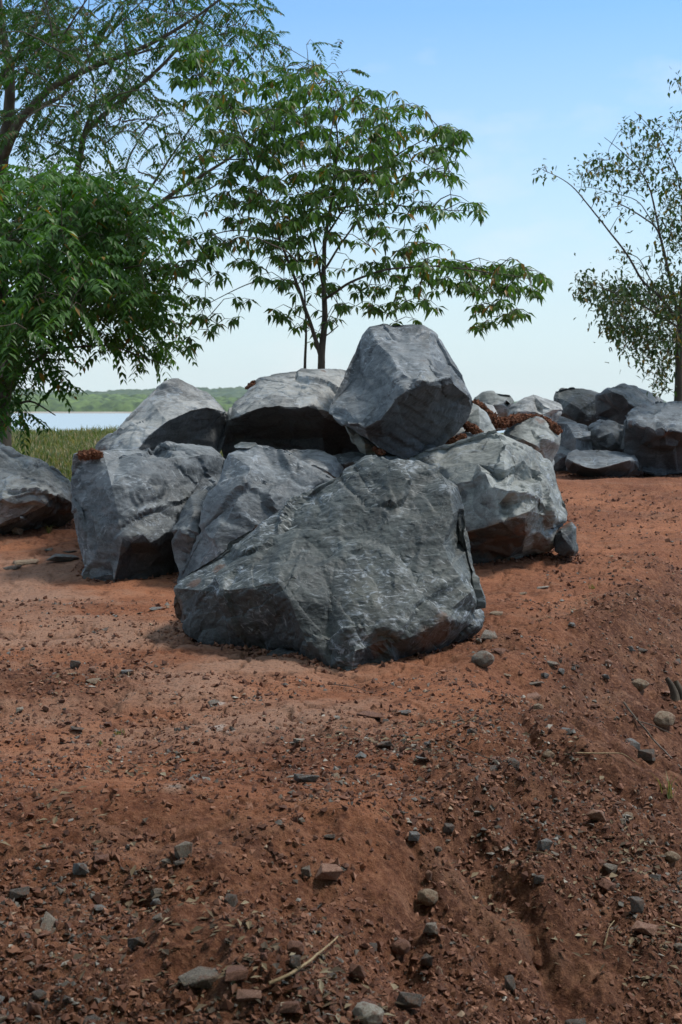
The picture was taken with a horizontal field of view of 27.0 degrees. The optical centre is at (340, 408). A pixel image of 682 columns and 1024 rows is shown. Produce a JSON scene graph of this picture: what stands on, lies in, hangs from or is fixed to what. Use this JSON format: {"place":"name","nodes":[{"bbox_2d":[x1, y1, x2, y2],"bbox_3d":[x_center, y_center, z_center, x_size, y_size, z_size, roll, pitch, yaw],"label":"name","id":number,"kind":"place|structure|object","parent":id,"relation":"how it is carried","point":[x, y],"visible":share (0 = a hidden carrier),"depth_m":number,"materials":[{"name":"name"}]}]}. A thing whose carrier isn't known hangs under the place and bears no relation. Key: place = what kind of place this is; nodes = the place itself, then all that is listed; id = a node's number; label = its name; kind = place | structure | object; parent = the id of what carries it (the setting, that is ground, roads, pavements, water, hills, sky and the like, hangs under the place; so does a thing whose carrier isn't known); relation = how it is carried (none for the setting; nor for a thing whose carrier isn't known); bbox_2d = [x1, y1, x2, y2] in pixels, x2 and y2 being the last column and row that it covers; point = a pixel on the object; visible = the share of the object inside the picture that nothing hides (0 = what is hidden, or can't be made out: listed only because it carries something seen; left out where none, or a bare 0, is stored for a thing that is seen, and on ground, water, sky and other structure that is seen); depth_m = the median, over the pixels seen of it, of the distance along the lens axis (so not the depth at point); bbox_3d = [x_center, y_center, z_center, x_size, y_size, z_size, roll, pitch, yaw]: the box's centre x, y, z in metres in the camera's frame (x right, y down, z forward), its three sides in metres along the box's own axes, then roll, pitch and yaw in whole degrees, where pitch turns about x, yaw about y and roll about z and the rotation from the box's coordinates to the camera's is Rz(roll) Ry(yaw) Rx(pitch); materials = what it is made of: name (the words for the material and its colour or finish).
{"place":"outdoors","nodes":[
{"label":"outdoors","id":0,"kind":"place"},
{"bbox_2d":[14,412,131,412],"bbox_3d":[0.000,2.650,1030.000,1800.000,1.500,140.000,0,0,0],"label":"shore","id":1,"kind":"structure","parent":0,"point":[78,412],"depth_m":987.46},
{"bbox_2d":[12,425,222,481],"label":"grass","id":2,"kind":"structure","parent":0,"point":[81,439],"depth_m":29.93,"materials":[{"name":"plant"}]},
{"bbox_2d":[11,393,240,411],"bbox_3d":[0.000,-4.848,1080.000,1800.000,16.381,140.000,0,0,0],"label":"wooded bank","id":3,"kind":"structure","parent":0,"point":[106,402],"depth_m":1020.75,"materials":[{"name":"plant"}]},
{"bbox_2d":[11,413,504,432],"bbox_3d":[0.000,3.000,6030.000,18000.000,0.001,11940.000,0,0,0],"label":"water","id":4,"kind":"structure","parent":0,"point":[77,421],"depth_m":369.78,"materials":[{"name":"liquid"}]},
{"bbox_2d":[12,386,665,402],"bbox_3d":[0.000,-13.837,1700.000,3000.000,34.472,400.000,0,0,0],"label":"hills","id":5,"kind":"structure","parent":0,"point":[236,392],"depth_m":1691.56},
{"bbox_2d":[0,433,681,1023],"bbox_3d":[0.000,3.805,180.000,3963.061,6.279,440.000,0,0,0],"label":"ground","id":6,"kind":"structure","parent":0,"point":[572,995],"depth_m":5.89,"materials":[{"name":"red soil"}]},
{"bbox_2d":[3,565,21,569],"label":"stone","id":7,"kind":"object","parent":6,"relation":"on","point":[12,567],"visible":1,"depth_m":11.50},
{"bbox_2d":[11,527,22,534],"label":"stone","id":8,"kind":"object","parent":6,"relation":"on","point":[17,531],"visible":1,"depth_m":13.31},
{"bbox_2d":[9,886,28,899],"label":"stone","id":9,"kind":"object","parent":6,"relation":"on","point":[16,893],"visible":0.97,"depth_m":4.56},
{"bbox_2d":[13,559,39,564],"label":"stone","id":10,"kind":"object","parent":6,"relation":"on","point":[25,561],"visible":0.98,"depth_m":11.76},
{"bbox_2d":[26,1001,41,1016],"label":"stone","id":11,"kind":"object","parent":6,"relation":"on","point":[33,1009],"visible":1,"depth_m":3.91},
{"bbox_2d":[0,442,73,535],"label":"boulder","id":12,"kind":"object","parent":6,"relation":"on","point":[35,493],"visible":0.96,"depth_m":13.34,"materials":[{"name":"stone"}]},
{"bbox_2d":[31,989,46,1001],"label":"stone","id":13,"kind":"object","parent":6,"relation":"on","point":[37,994],"visible":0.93,"depth_m":3.98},
{"bbox_2d":[40,911,55,933],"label":"stone","id":14,"kind":"object","parent":6,"relation":"on","point":[48,921],"visible":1,"depth_m":4.34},
{"bbox_2d":[47,554,78,561],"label":"stone","id":15,"kind":"object","parent":6,"relation":"on","point":[63,557],"visible":1,"depth_m":11.79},
{"bbox_2d":[70,660,80,668],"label":"stone","id":16,"kind":"object","parent":6,"relation":"on","point":[74,664],"visible":1,"depth_m":8.07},
{"bbox_2d":[72,863,88,874],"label":"stone","id":17,"kind":"object","parent":6,"relation":"on","point":[80,868],"visible":1,"depth_m":4.66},
{"bbox_2d":[82,1014,100,1023],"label":"stone","id":18,"kind":"object","parent":6,"relation":"on","point":[91,1017],"visible":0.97,"depth_m":3.87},
{"bbox_2d":[86,678,99,683],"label":"stone","id":19,"kind":"object","parent":6,"relation":"on","point":[95,680],"visible":1,"depth_m":7.49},
{"bbox_2d":[94,904,105,910],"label":"stone","id":20,"kind":"object","parent":6,"relation":"on","point":[98,907],"visible":1,"depth_m":4.51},
{"bbox_2d":[94,854,108,861],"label":"stone","id":21,"kind":"object","parent":6,"relation":"on","point":[101,858],"visible":1,"depth_m":4.71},
{"bbox_2d":[0,154,209,455],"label":"leafy tree","id":22,"kind":"object","parent":6,"relation":"on","point":[35,304],"visible":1,"depth_m":14.97,"materials":[{"name":"green plant"}]},
{"bbox_2d":[127,937,145,949],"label":"stone","id":23,"kind":"object","parent":6,"relation":"on","point":[133,943],"visible":1,"depth_m":4.23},
{"bbox_2d":[71,441,224,581],"bbox_3d":[-1.611,0.827,11.701,1.089,1.126,1.508,0,0,31],"label":"boulder","id":24,"kind":"object","parent":6,"relation":"on","point":[128,505],"visible":0.84,"depth_m":11.15,"materials":[{"name":"stone"}]},
{"bbox_2d":[76,448,103,460],"bbox_3d":[-1.988,0.361,11.283,0.224,0.108,0.155,0,0,-40],"label":"dirt heap","id":25,"kind":"object","parent":24,"relation":"on","point":[89,454],"visible":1,"depth_m":11.25,"materials":[{"name":"red soil"}]},
{"bbox_2d":[150,898,160,904],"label":"stone","id":26,"kind":"object","parent":6,"relation":"on","point":[156,901],"visible":1,"depth_m":4.54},
{"bbox_2d":[150,888,162,896],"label":"stone","id":27,"kind":"object","parent":6,"relation":"on","point":[156,891],"visible":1,"depth_m":4.57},
{"bbox_2d":[152,913,162,920],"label":"stone","id":28,"kind":"object","parent":6,"relation":"on","point":[156,917],"visible":1,"depth_m":4.33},
{"bbox_2d":[95,378,227,452],"bbox_3d":[-1.608,0.420,12.863,1.444,1.394,1.183,0,0,-40],"label":"boulder","id":29,"kind":"object","parent":6,"relation":"on","point":[177,410],"visible":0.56,"depth_m":12.46,"materials":[{"name":"stone"}]},
{"bbox_2d":[173,859,184,865],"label":"stone","id":30,"kind":"object","parent":6,"relation":"on","point":[179,862],"visible":1,"depth_m":4.67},
{"bbox_2d":[174,841,192,858],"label":"stone","id":31,"kind":"object","parent":6,"relation":"on","point":[182,850],"visible":1,"depth_m":4.71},
{"bbox_2d":[0,0,369,446],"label":"feathery tree","id":32,"kind":"object","parent":6,"relation":"on","point":[13,120],"visible":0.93,"depth_m":20.08,"materials":[{"name":"green plant"}]},
{"bbox_2d":[171,486,213,572],"bbox_3d":[-1.127,0.954,11.183,0.384,0.694,0.813,0,0,0],"label":"boulder","id":33,"kind":"object","parent":6,"relation":"on","point":[186,530],"visible":0.5,"depth_m":10.89,"materials":[{"name":"stone"}]},
{"bbox_2d":[178,966,220,988],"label":"stone","id":34,"kind":"object","parent":6,"relation":"on","point":[201,977],"visible":0.96,"depth_m":4.00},
{"bbox_2d":[199,770,208,778],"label":"stone","id":35,"kind":"object","parent":6,"relation":"on","point":[204,774],"visible":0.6,"depth_m":5.77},
{"bbox_2d":[224,894,237,906],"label":"stone","id":36,"kind":"object","parent":6,"relation":"on","point":[231,900],"visible":0.89,"depth_m":4.51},
{"bbox_2d":[225,962,247,981],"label":"stone","id":37,"kind":"object","parent":6,"relation":"on","point":[236,972],"visible":1,"depth_m":3.96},
{"bbox_2d":[236,989,261,1001],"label":"stone","id":38,"kind":"object","parent":6,"relation":"on","point":[242,995],"visible":1,"depth_m":3.91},
{"bbox_2d":[177,445,333,582],"bbox_3d":[-0.543,0.853,11.118,1.415,1.141,1.261,0,0,0],"label":"boulder","id":39,"kind":"object","parent":6,"relation":"on","point":[257,484],"visible":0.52,"depth_m":10.79,"materials":[{"name":"stone"}]},
{"bbox_2d":[234,442,256,448],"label":"rock","id":40,"kind":"object","parent":39,"relation":"on","point":[244,445],"visible":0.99,"depth_m":11.16,"materials":[{"name":"stone"}]},
{"bbox_2d":[274,1000,299,1012],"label":"stone","id":41,"kind":"object","parent":6,"relation":"on","point":[290,1006],"visible":1,"depth_m":3.88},
{"bbox_2d":[221,368,360,458],"bbox_3d":[-0.404,0.241,13.251,1.385,1.254,1.909,0,0,0],"label":"boulder","id":42,"kind":"object","parent":6,"relation":"on","point":[287,411],"visible":0.62,"depth_m":12.80,"materials":[{"name":"stone"}]},
{"bbox_2d":[289,955,300,971],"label":"stone","id":43,"kind":"object","parent":6,"relation":"on","point":[295,960],"visible":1,"depth_m":4.03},
{"bbox_2d":[287,940,304,954],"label":"stone","id":44,"kind":"object","parent":6,"relation":"on","point":[297,947],"visible":0.84,"depth_m":4.18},
{"bbox_2d":[268,936,338,984],"bbox_3d":[-0.082,1.611,4.179,0.059,0.061,0.503,0,0,23],"label":"stick","id":45,"kind":"object","parent":6,"relation":"on","point":[278,979],"visible":1,"depth_m":4.01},
{"bbox_2d":[293,774,319,782],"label":"stone","id":46,"kind":"object","parent":6,"relation":"on","point":[298,778],"visible":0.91,"depth_m":5.59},
{"bbox_2d":[301,865,311,877],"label":"stone","id":47,"kind":"object","parent":6,"relation":"on","point":[305,870],"visible":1,"depth_m":4.79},
{"bbox_2d":[315,863,342,879],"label":"stone","id":48,"kind":"object","parent":6,"relation":"on","point":[327,871],"visible":1,"depth_m":4.80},
{"bbox_2d":[174,454,485,670],"bbox_3d":[-0.084,0.924,9.147,1.974,1.253,1.805,0,0,0],"label":"boulder","id":49,"kind":"object","parent":6,"relation":"on","point":[365,559],"visible":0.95,"depth_m":8.74,"materials":[{"name":"stone"}]},
{"bbox_2d":[0,490,681,1023],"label":"soil crumbs","id":50,"kind":"object","parent":6,"relation":"on","point":[192,992],"visible":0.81,"depth_m":5.18,"materials":[{"name":"soil"}]},
{"bbox_2d":[1,547,681,1023],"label":"pebbles","id":51,"kind":"object","parent":6,"relation":"on","point":[249,957],"visible":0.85,"depth_m":4.94,"materials":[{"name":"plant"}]},
{"bbox_2d":[158,33,554,368],"bbox_3d":[0.157,-1.463,15.123,4.330,5.235,5.018,0,0,0],"label":"slender tree","id":52,"kind":"object","parent":6,"relation":"on","point":[379,175],"visible":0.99,"depth_m":14.67,"materials":[{"name":"green plant"}]},
{"bbox_2d":[348,964,364,979],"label":"stone","id":53,"kind":"object","parent":6,"relation":"on","point":[356,969],"visible":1,"depth_m":4.23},
{"bbox_2d":[355,751,366,758],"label":"stone","id":54,"kind":"object","parent":6,"relation":"on","point":[361,755],"visible":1,"depth_m":6.00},
{"bbox_2d":[352,1001,383,1023],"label":"stone","id":55,"kind":"object","parent":6,"relation":"on","point":[371,1013],"visible":0.96,"depth_m":3.92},
{"bbox_2d":[333,452,404,468],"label":"rock","id":56,"kind":"object","parent":6,"relation":"on","point":[346,460],"visible":0.36,"depth_m":12.15,"materials":[{"name":"stone"}]},
{"bbox_2d":[285,449,343,477],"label":"rock","id":57,"kind":"object","parent":56,"relation":"on","point":[329,464],"visible":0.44,"depth_m":11.98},
{"bbox_2d":[345,426,375,454],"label":"rock","id":58,"kind":"object","parent":56,"relation":"on","point":[364,445],"visible":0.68,"depth_m":12.24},
{"bbox_2d":[372,446,385,455],"bbox_3d":[0.323,0.350,12.151,0.126,0.099,0.132,0,0,0],"label":"dirt heap","id":59,"kind":"object","parent":56,"relation":"on","point":[377,450],"visible":1,"depth_m":12.11,"materials":[{"name":"brown soil"}]},
{"bbox_2d":[356,711,387,717],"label":"stone","id":60,"kind":"object","parent":6,"relation":"on","point":[370,714],"visible":1,"depth_m":6.96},
{"bbox_2d":[377,741,392,747],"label":"stone","id":61,"kind":"object","parent":6,"relation":"on","point":[381,744],"visible":1,"depth_m":6.18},
{"bbox_2d":[391,939,410,954],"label":"stone","id":62,"kind":"object","parent":6,"relation":"on","point":[401,946],"visible":1,"depth_m":4.64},
{"bbox_2d":[395,991,422,1008],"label":"stone","id":63,"kind":"object","parent":6,"relation":"on","point":[410,1000],"visible":0.94,"depth_m":4.18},
{"bbox_2d":[408,831,420,840],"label":"stone","id":64,"kind":"object","parent":6,"relation":"on","point":[414,835],"visible":1,"depth_m":5.17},
{"bbox_2d":[421,953,432,966],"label":"stone","id":65,"kind":"object","parent":6,"relation":"on","point":[426,959],"visible":1,"depth_m":4.60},
{"bbox_2d":[417,884,437,905],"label":"stone","id":66,"kind":"object","parent":6,"relation":"on","point":[427,897],"visible":1,"depth_m":4.96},
{"bbox_2d":[425,870,431,880],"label":"stone","id":67,"kind":"object","parent":6,"relation":"on","point":[428,875],"visible":1,"depth_m":5.08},
{"bbox_2d":[423,922,437,934],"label":"stone","id":68,"kind":"object","parent":6,"relation":"on","point":[431,928],"visible":1,"depth_m":4.71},
{"bbox_2d":[443,823,454,831],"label":"stone","id":69,"kind":"object","parent":6,"relation":"on","point":[449,827],"visible":1,"depth_m":5.31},
{"bbox_2d":[457,755,468,761],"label":"stone","id":70,"kind":"object","parent":6,"relation":"on","point":[465,758],"visible":0.88,"depth_m":5.99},
{"bbox_2d":[461,403,495,432],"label":"boulder","id":71,"kind":"object","parent":6,"relation":"on","point":[479,416],"visible":0.38,"depth_m":13.51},
{"bbox_2d":[470,651,494,667],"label":"stone","id":72,"kind":"object","parent":6,"relation":"on","point":[484,659],"visible":1,"depth_m":8.10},
{"bbox_2d":[405,430,567,563],"bbox_3d":[1.216,0.740,12.205,1.484,1.122,1.840,0,0,0],"label":"boulder","id":73,"kind":"object","parent":6,"relation":"on","point":[513,503],"visible":0.84,"depth_m":11.76,"materials":[{"name":"stone"}]},
{"bbox_2d":[329,323,472,458],"bbox_3d":[0.563,-0.160,12.527,1.128,1.200,1.637,0,0,28],"label":"boulder","id":74,"kind":"object","parent":73,"relation":"on","point":[402,392],"visible":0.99,"depth_m":12.16,"materials":[{"name":"stone"}]},
{"bbox_2d":[446,433,466,444],"bbox_3d":[1.019,0.278,12.751,0.232,0.126,0.117,0,0,0],"label":"dirt heap","id":75,"kind":"object","parent":73,"relation":"on","point":[454,439],"visible":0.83,"depth_m":12.72,"materials":[{"name":"brown soil"}]},
{"bbox_2d":[453,428,472,437],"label":"rock","id":76,"kind":"object","parent":73,"relation":"on","point":[462,430],"visible":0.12,"depth_m":12.93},
{"bbox_2d":[463,421,483,434],"bbox_3d":[1.195,0.175,12.902,0.180,0.151,0.165,0,0,-34],"label":"dirt heap","id":77,"kind":"object","parent":76,"relation":"on","point":[472,428],"visible":0.94,"depth_m":12.86,"materials":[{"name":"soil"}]},
{"bbox_2d":[480,629,497,639],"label":"stone","id":78,"kind":"object","parent":6,"relation":"on","point":[487,634],"visible":1,"depth_m":8.77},
{"bbox_2d":[474,390,513,430],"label":"boulder","id":79,"kind":"object","parent":6,"relation":"on","point":[501,403],"visible":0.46,"depth_m":18.97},
{"bbox_2d":[492,648,505,653],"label":"stone","id":80,"kind":"object","parent":6,"relation":"on","point":[500,650],"visible":1,"depth_m":8.39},
{"bbox_2d":[504,975,515,992],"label":"stone","id":81,"kind":"object","parent":6,"relation":"on","point":[510,985],"visible":1,"depth_m":4.59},
{"bbox_2d":[507,758,519,770],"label":"stone","id":82,"kind":"object","parent":6,"relation":"on","point":[515,763],"visible":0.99,"depth_m":5.96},
{"bbox_2d":[503,416,560,466],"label":"boulder","id":83,"kind":"object","parent":6,"relation":"on","point":[536,433],"visible":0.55,"depth_m":14.12,"materials":[{"name":"stone"}]},
{"bbox_2d":[472,399,562,434],"bbox_3d":[1.732,0.083,14.272,1.010,0.368,0.470,0,0,-22],"label":"dirt heap","id":84,"kind":"object","parent":83,"relation":"on","point":[504,422],"visible":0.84,"depth_m":14.12,"materials":[{"name":"brown soil"}]},
{"bbox_2d":[527,691,540,699],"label":"stone","id":85,"kind":"object","parent":6,"relation":"on","point":[535,695],"visible":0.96,"depth_m":8.00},
{"bbox_2d":[507,395,562,422],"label":"boulder","id":86,"kind":"object","parent":6,"relation":"on","point":[538,405],"visible":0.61,"depth_m":17.36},
{"bbox_2d":[533,875,544,883],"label":"stone","id":87,"kind":"object","parent":6,"relation":"on","point":[538,879],"visible":1,"depth_m":5.15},
{"bbox_2d":[537,838,552,850],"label":"stone","id":88,"kind":"object","parent":6,"relation":"on","point":[544,844],"visible":0.98,"depth_m":5.39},
{"bbox_2d":[542,750,554,758],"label":"stone","id":89,"kind":"object","parent":6,"relation":"on","point":[547,754],"visible":0.8,"depth_m":6.60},
{"bbox_2d":[553,522,578,555],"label":"rock","id":90,"kind":"object","parent":6,"relation":"on","point":[565,543],"visible":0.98,"depth_m":11.80,"materials":[{"name":"stone"}]},
{"bbox_2d":[554,416,592,470],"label":"boulder","id":91,"kind":"object","parent":6,"relation":"on","point":[575,435],"visible":0.52,"depth_m":19.96,"materials":[{"name":"stone"}]},
{"bbox_2d":[565,1018,585,1023],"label":"stone","id":92,"kind":"object","parent":6,"relation":"on","point":[579,1021],"visible":0.99,"depth_m":4.62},
{"bbox_2d":[554,387,599,425],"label":"boulder","id":93,"kind":"object","parent":6,"relation":"on","point":[578,405],"visible":0.5,"depth_m":22.20,"materials":[{"name":"stone"}]},
{"bbox_2d":[586,809,605,821],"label":"stone","id":94,"kind":"object","parent":6,"relation":"on","point":[594,814],"visible":1,"depth_m":5.78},
{"bbox_2d":[565,450,638,476],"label":"boulder","id":95,"kind":"object","parent":6,"relation":"on","point":[596,463],"visible":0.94,"depth_m":18.99,"materials":[{"name":"stone"}]},
{"bbox_2d":[588,419,624,452],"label":"boulder","id":96,"kind":"object","parent":6,"relation":"on","point":[608,435],"visible":0.66,"depth_m":20.16,"materials":[{"name":"stone"}]},
{"bbox_2d":[532,69,681,400],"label":"sparse tree","id":97,"kind":"object","parent":6,"relation":"on","point":[623,294],"visible":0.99,"depth_m":21.20,"materials":[{"name":"green plant"}]},
{"bbox_2d":[598,877,616,891],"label":"stone","id":98,"kind":"object","parent":6,"relation":"on","point":[606,884],"visible":1,"depth_m":5.38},
{"bbox_2d":[576,752,638,764],"bbox_3d":[1.245,1.634,6.658,0.326,0.086,0.022,0,0,-19],"label":"twig","id":99,"kind":"object","parent":6,"relation":"on","point":[604,753],"visible":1,"depth_m":6.65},
{"bbox_2d":[603,863,617,873],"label":"stone","id":100,"kind":"object","parent":6,"relation":"on","point":[609,868],"visible":0.97,"depth_m":5.48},
{"bbox_2d":[595,383,662,424],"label":"boulder","id":101,"kind":"object","parent":6,"relation":"on","point":[618,403],"visible":0.71,"depth_m":21.42,"materials":[{"name":"stone"}]},
{"bbox_2d":[625,738,639,749],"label":"stone","id":102,"kind":"object","parent":6,"relation":"on","point":[635,743],"visible":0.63,"depth_m":7.89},
{"bbox_2d":[629,896,644,912],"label":"stone","id":103,"kind":"object","parent":6,"relation":"on","point":[637,903],"visible":1,"depth_m":5.26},
{"bbox_2d":[631,678,648,690],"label":"stone","id":104,"kind":"object","parent":6,"relation":"on","point":[639,684],"visible":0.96,"depth_m":8.71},
{"bbox_2d":[631,921,657,935],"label":"stone","id":105,"kind":"object","parent":6,"relation":"on","point":[644,928],"visible":1,"depth_m":5.14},
{"bbox_2d":[637,749,654,761],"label":"stone","id":106,"kind":"object","parent":6,"relation":"on","point":[646,755],"visible":0.98,"depth_m":7.06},
{"bbox_2d":[623,702,681,768],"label":"twig","id":107,"kind":"object","parent":6,"relation":"on","point":[637,720],"visible":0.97,"depth_m":8.10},
{"bbox_2d":[624,401,681,475],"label":"boulder","id":108,"kind":"object","parent":6,"relation":"on","point":[653,438],"visible":0.98,"depth_m":19.64,"materials":[{"name":"stone"}]},
{"bbox_2d":[648,874,660,880],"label":"stone","id":109,"kind":"object","parent":6,"relation":"on","point":[657,877],"visible":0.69,"depth_m":5.52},
{"bbox_2d":[650,772,677,798],"bbox_3d":[1.504,1.712,6.484,0.146,0.130,0.148,0,0,44],"label":"grass tuft","id":110,"kind":"object","parent":6,"relation":"on","point":[669,790],"visible":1,"depth_m":6.50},
{"bbox_2d":[654,711,674,727],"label":"stone","id":111,"kind":"object","parent":6,"relation":"on","point":[664,719],"visible":0.98,"depth_m":8.30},
{"bbox_2d":[664,851,679,862],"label":"stone","id":112,"kind":"object","parent":6,"relation":"on","point":[673,857],"visible":0.96,"depth_m":5.78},
{"bbox_2d":[665,677,681,700],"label":"stump","id":113,"kind":"object","parent":6,"relation":"on","point":[675,688],"visible":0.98,"depth_m":8.77,"materials":[{"name":"wood"}]},
{"bbox_2d":[673,943,681,950],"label":"stone","id":114,"kind":"object","parent":6,"relation":"on","point":[677,946],"visible":1,"depth_m":5.13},
{"bbox_2d":[0,0,681,401],"label":"sky","id":115,"kind":"structure","parent":0,"point":[530,81],"materials":[{"name":"blue"}]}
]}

